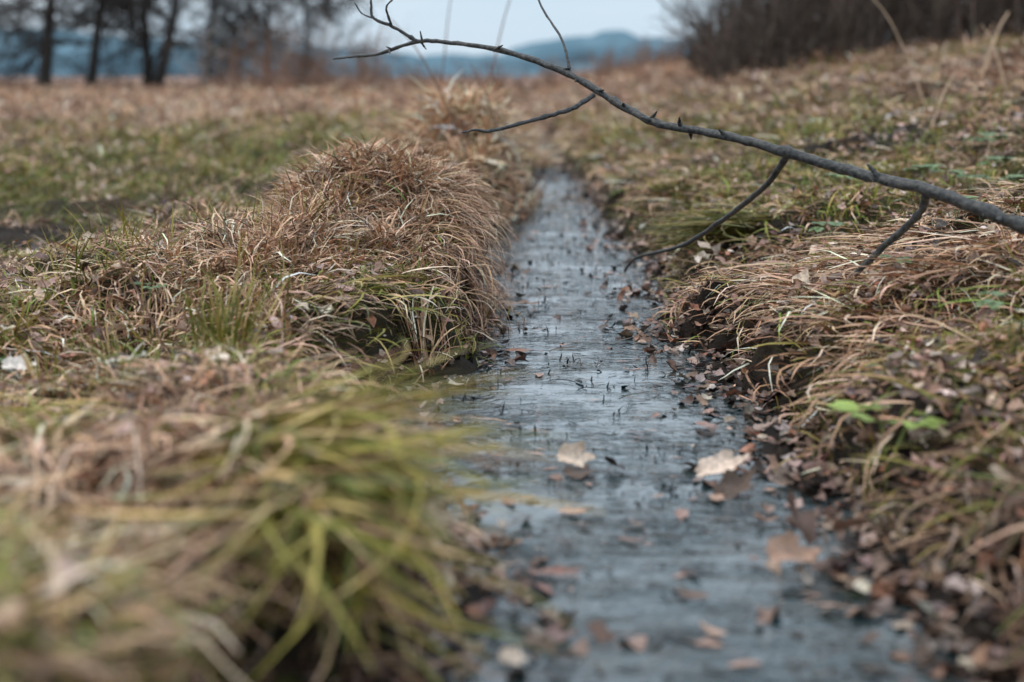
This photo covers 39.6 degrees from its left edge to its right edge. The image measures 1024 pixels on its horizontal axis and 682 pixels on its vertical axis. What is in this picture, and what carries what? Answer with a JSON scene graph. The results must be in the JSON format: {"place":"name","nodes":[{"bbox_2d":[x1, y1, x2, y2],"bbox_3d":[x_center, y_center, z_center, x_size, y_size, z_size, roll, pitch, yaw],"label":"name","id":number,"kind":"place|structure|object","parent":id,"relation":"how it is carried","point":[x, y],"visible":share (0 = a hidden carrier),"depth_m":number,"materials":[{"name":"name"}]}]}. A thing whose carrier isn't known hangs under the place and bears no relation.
{"place":"outdoors","nodes":[
{"label":"outdoors","id":0,"kind":"place"},
{"bbox_2d":[0,0,955,55],"label":"sky","id":1,"kind":"structure","parent":0,"point":[469,21],"materials":[{"name":"white"}]},
{"bbox_2d":[0,24,1023,681],"bbox_3d":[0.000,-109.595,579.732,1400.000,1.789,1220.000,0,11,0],"label":"ground","id":2,"kind":"structure","parent":0,"point":[288,657],"depth_m":3.35,"materials":[{"name":"beige plant"}]},
{"bbox_2d":[2,353,36,369],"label":"dead leaf","id":3,"kind":"object","parent":2,"relation":"on","point":[16,362],"visible":0.93,"depth_m":2.82,"materials":[{"name":"white plant"}]},
{"bbox_2d":[0,0,118,85],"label":"bare tree","id":4,"kind":"object","parent":2,"relation":"on","point":[26,31],"visible":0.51,"depth_m":43.79,"materials":[{"name":"brown plant"}]},
{"bbox_2d":[0,0,191,87],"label":"bare tree","id":5,"kind":"object","parent":2,"relation":"on","point":[45,48],"visible":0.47,"depth_m":43.73,"materials":[{"name":"brown plant"}]},
{"bbox_2d":[0,0,209,87],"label":"bare tree","id":6,"kind":"object","parent":2,"relation":"on","point":[95,54],"visible":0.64,"depth_m":42.81,"materials":[{"name":"brown plant"}]},
{"bbox_2d":[112,321,135,330],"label":"dead leaf","id":7,"kind":"object","parent":2,"relation":"on","point":[120,327],"visible":0.94,"depth_m":3.14,"materials":[{"name":"brown plant"}]},
{"bbox_2d":[29,0,237,89],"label":"bare tree","id":8,"kind":"object","parent":2,"relation":"on","point":[148,78],"visible":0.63,"depth_m":42.68,"materials":[{"name":"brown plant"}]},
{"bbox_2d":[134,282,167,296],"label":"green sprout plant","id":9,"kind":"object","parent":2,"relation":"on","point":[148,287],"visible":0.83,"depth_m":3.33,"materials":[{"name":"green plant"}]},
{"bbox_2d":[41,0,328,89],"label":"bare tree","id":10,"kind":"object","parent":2,"relation":"on","point":[170,33],"visible":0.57,"depth_m":42.97,"materials":[{"name":"brown plant"}]},
{"bbox_2d":[173,15,231,87],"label":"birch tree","id":11,"kind":"object","parent":2,"relation":"on","point":[197,64],"visible":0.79,"depth_m":41.31,"materials":[{"name":"plant"}]},
{"bbox_2d":[69,0,352,87],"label":"bare tree","id":12,"kind":"object","parent":2,"relation":"on","point":[214,13],"visible":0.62,"depth_m":43.53,"materials":[{"name":"brown plant"}]},
{"bbox_2d":[66,0,517,356],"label":"dead weed stalks","id":13,"kind":"object","parent":2,"relation":"on","point":[149,315],"visible":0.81,"depth_m":7.01,"materials":[{"name":"brown plant"}]},
{"bbox_2d":[202,0,387,89],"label":"bare tree","id":14,"kind":"object","parent":2,"relation":"on","point":[334,8],"visible":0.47,"depth_m":45.97,"materials":[{"name":"brown plant"}]},
{"bbox_2d":[178,0,426,86],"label":"bare tree","id":15,"kind":"object","parent":2,"relation":"on","point":[280,14],"visible":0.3,"depth_m":46.36,"materials":[{"name":"brown plant"}]},
{"bbox_2d":[0,28,610,77],"bbox_3d":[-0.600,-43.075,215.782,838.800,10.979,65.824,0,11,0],"label":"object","id":16,"kind":"object","parent":2,"relation":"on","point":[130,72],"visible":0.16,"depth_m":189.09,"materials":[{"name":"grey plant"}]},
{"bbox_2d":[290,588,323,616],"bbox_3d":[-0.245,0.311,1.710,0.037,0.025,0.055,0,11,0],"label":"dead leaf","id":17,"kind":"object","parent":2,"relation":"on","point":[296,606],"visible":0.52,"depth_m":1.70,"materials":[{"name":"brown plant"}]},
{"bbox_2d":[0,139,780,681],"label":"sedge clump","id":18,"kind":"object","parent":2,"relation":"on","point":[362,489],"visible":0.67,"depth_m":1.75,"materials":[{"name":"green plant"}]},
{"bbox_2d":[156,0,698,100],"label":"brush","id":19,"kind":"object","parent":2,"relation":"on","point":[318,77],"visible":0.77,"depth_m":36.56,"materials":[{"name":"brown plant"}]},
{"bbox_2d":[417,500,451,530],"bbox_3d":[-0.098,0.224,1.809,0.032,0.034,0.062,9,14,41],"label":"dead leaf","id":20,"kind":"object","parent":2,"relation":"on","point":[434,516],"visible":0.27,"depth_m":1.82,"materials":[{"name":"beige plant"}]},
{"bbox_2d":[0,32,1023,681],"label":"fallen leaves","id":21,"kind":"object","parent":2,"relation":"on","point":[926,646],"visible":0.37,"depth_m":2.69,"materials":[{"name":"brown plant"}]},
{"bbox_2d":[0,33,1023,681],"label":"green grass","id":22,"kind":"structure","parent":2,"relation":"on","point":[4,339],"depth_m":4.54,"materials":[{"name":"green plant"}]},
{"bbox_2d":[808,222,843,239],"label":"green sprout plant","id":23,"kind":"object","parent":2,"relation":"on","point":[819,229],"visible":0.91,"depth_m":4.52,"materials":[{"name":"green plant"}]},
{"bbox_2d":[646,0,1023,87],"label":"thicket","id":24,"kind":"object","parent":2,"relation":"on","point":[780,31],"visible":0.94,"depth_m":18.03,"materials":[{"name":"brown plant"}]},
{"bbox_2d":[824,173,852,193],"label":"green sprout plant","id":25,"kind":"object","parent":2,"relation":"on","point":[836,175],"visible":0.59,"depth_m":5.17,"materials":[{"name":"green plant"}]},
{"bbox_2d":[826,400,947,490],"bbox_3d":[0.658,0.191,2.501,0.209,0.152,0.204,0,11,0],"label":"green sprout plant","id":26,"kind":"object","parent":2,"relation":"on","point":[853,408],"visible":0.95,"depth_m":2.50,"materials":[{"name":"green plant"}]},
{"bbox_2d":[879,254,912,270],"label":"green sprout plant","id":27,"kind":"object","parent":2,"relation":"on","point":[888,256],"visible":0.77,"depth_m":3.31,"materials":[{"name":"green plant"}]},
{"bbox_2d":[903,164,944,180],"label":"green sprout plant","id":28,"kind":"object","parent":2,"relation":"on","point":[929,166],"visible":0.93,"depth_m":5.19,"materials":[{"name":"green plant"}]},
{"bbox_2d":[874,0,1008,130],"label":"dry reed stalks","id":29,"kind":"object","parent":2,"relation":"on","point":[992,47],"visible":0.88,"depth_m":8.87,"materials":[{"name":"brown dry grass"}]},
{"bbox_2d":[952,195,978,222],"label":"green sprout plant","id":30,"kind":"object","parent":2,"relation":"on","point":[968,197],"visible":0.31,"depth_m":3.90,"materials":[{"name":"green plant"}]},
{"bbox_2d":[948,170,989,192],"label":"green sprout plant","id":31,"kind":"object","parent":2,"relation":"on","point":[959,173],"visible":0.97,"depth_m":4.97,"materials":[{"name":"green plant"}]},
{"bbox_2d":[969,132,1011,149],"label":"green sprout plant","id":32,"kind":"object","parent":2,"relation":"on","point":[986,135],"visible":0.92,"depth_m":6.24,"materials":[{"name":"green plant"}]},
{"bbox_2d":[979,156,1015,170],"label":"green sprout plant","id":33,"kind":"object","parent":2,"relation":"on","point":[995,158],"visible":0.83,"depth_m":5.56,"materials":[{"name":"green plant"}]},
{"bbox_2d":[973,291,1023,355],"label":"green sprout plant","id":34,"kind":"object","parent":2,"relation":"on","point":[992,304],"visible":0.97,"depth_m":2.68,"materials":[{"name":"green plant"}]},
{"bbox_2d":[1000,174,1023,187],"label":"green sprout plant","id":35,"kind":"object","parent":2,"relation":"on","point":[1018,177],"visible":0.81,"depth_m":4.88,"materials":[{"name":"green plant"}]},
{"bbox_2d":[150,30,969,69],"bbox_3d":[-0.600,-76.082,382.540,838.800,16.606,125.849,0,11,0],"label":"distant wooded hill","id":36,"kind":"structure","parent":0,"point":[596,42],"depth_m":328.66,"materials":[{"name":"plant"}]},
{"bbox_2d":[333,0,1023,285],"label":"bare branch","id":37,"kind":"object","parent":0,"point":[927,192],"visible":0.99,"depth_m":3.51,"materials":[{"name":"grey plant"}]},
{"bbox_2d":[380,125,1023,681],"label":"stream water","id":38,"kind":"structure","parent":0,"point":[618,605],"depth_m":2.47,"materials":[{"name":"grey liquid"}]},
{"bbox_2d":[498,646,528,664],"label":"dead leaf","id":39,"kind":"object","parent":38,"relation":"on","point":[511,655],"visible":1,"depth_m":1.81,"materials":[{"name":"beige plant"}]},
{"bbox_2d":[496,300,539,304],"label":"dead leaf","id":40,"kind":"object","parent":38,"relation":"on","point":[522,302],"visible":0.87,"depth_m":4.67,"materials":[{"name":"brown plant"}]},
{"bbox_2d":[502,348,535,351],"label":"dead leaf","id":41,"kind":"object","parent":38,"relation":"on","point":[517,349],"visible":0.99,"depth_m":3.88,"materials":[{"name":"brown plant"}]},
{"bbox_2d":[512,565,582,576],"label":"dead leaf","id":42,"kind":"object","parent":38,"relation":"on","point":[555,570],"visible":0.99,"depth_m":2.16,"materials":[{"name":"beige plant"}]},
{"bbox_2d":[525,626,575,643],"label":"dead leaf","id":43,"kind":"object","parent":38,"relation":"on","point":[555,634],"visible":0.93,"depth_m":1.91,"materials":[{"name":"brown plant"}]},
{"bbox_2d":[556,440,594,466],"bbox_3d":[0.123,0.215,2.708,0.074,0.044,0.033,-2,11,-11],"label":"dead leaf","id":44,"kind":"object","parent":38,"relation":"on","point":[574,454],"visible":1,"depth_m":2.72,"materials":[{"name":"beige plant"}]},
{"bbox_2d":[562,463,594,478],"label":"dead leaf","id":45,"kind":"object","parent":38,"relation":"on","point":[574,472],"visible":1,"depth_m":2.69,"materials":[{"name":"brown plant"}]},
{"bbox_2d":[605,455,625,469],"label":"dead leaf","id":46,"kind":"object","parent":38,"relation":"on","point":[612,461],"visible":1,"depth_m":2.71,"materials":[{"name":"black plant"}]},
{"bbox_2d":[390,170,956,681],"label":"water plant stalks","id":47,"kind":"object","parent":38,"relation":"on","point":[624,444],"visible":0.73,"depth_m":2.96,"materials":[{"name":"brown plant"}]},
{"bbox_2d":[388,135,966,681],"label":"floating debris","id":48,"kind":"object","parent":38,"relation":"on","point":[638,643],"visible":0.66,"depth_m":2.35,"materials":[{"name":"brown plant"}]},
{"bbox_2d":[695,449,750,476],"bbox_3d":[0.390,0.228,2.634,0.102,0.050,0.046,0,11,0],"label":"dead leaf","id":49,"kind":"object","parent":38,"relation":"on","point":[722,461],"visible":1,"depth_m":2.64,"materials":[{"name":"beige plant"}]},
{"bbox_2d":[713,467,755,498],"bbox_3d":[0.403,0.262,2.570,0.085,0.055,0.069,0,11,0],"label":"dead leaf","id":50,"kind":"object","parent":38,"relation":"on","point":[730,484],"visible":0.98,"depth_m":2.58,"materials":[{"name":"brown plant"}]},
{"bbox_2d":[765,531,822,561],"bbox_3d":[0.423,0.313,2.143,0.073,0.037,0.085,5,12,24],"label":"dead leaf","id":51,"kind":"object","parent":38,"relation":"on","point":[786,546],"visible":1,"depth_m":2.15,"materials":[{"name":"brown plant"}]},
{"bbox_2d":[784,489,817,544],"bbox_3d":[0.468,0.284,2.293,0.059,0.073,0.091,0,11,0],"label":"dead leaf","id":52,"kind":"object","parent":38,"relation":"on","point":[806,520],"visible":1,"depth_m":2.30,"materials":[{"name":"brown plant"}]},
{"bbox_2d":[820,517,872,530],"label":"dead leaf","id":53,"kind":"object","parent":38,"relation":"on","point":[842,525],"visible":1,"depth_m":2.18,"materials":[{"name":"brown plant"}]}
]}

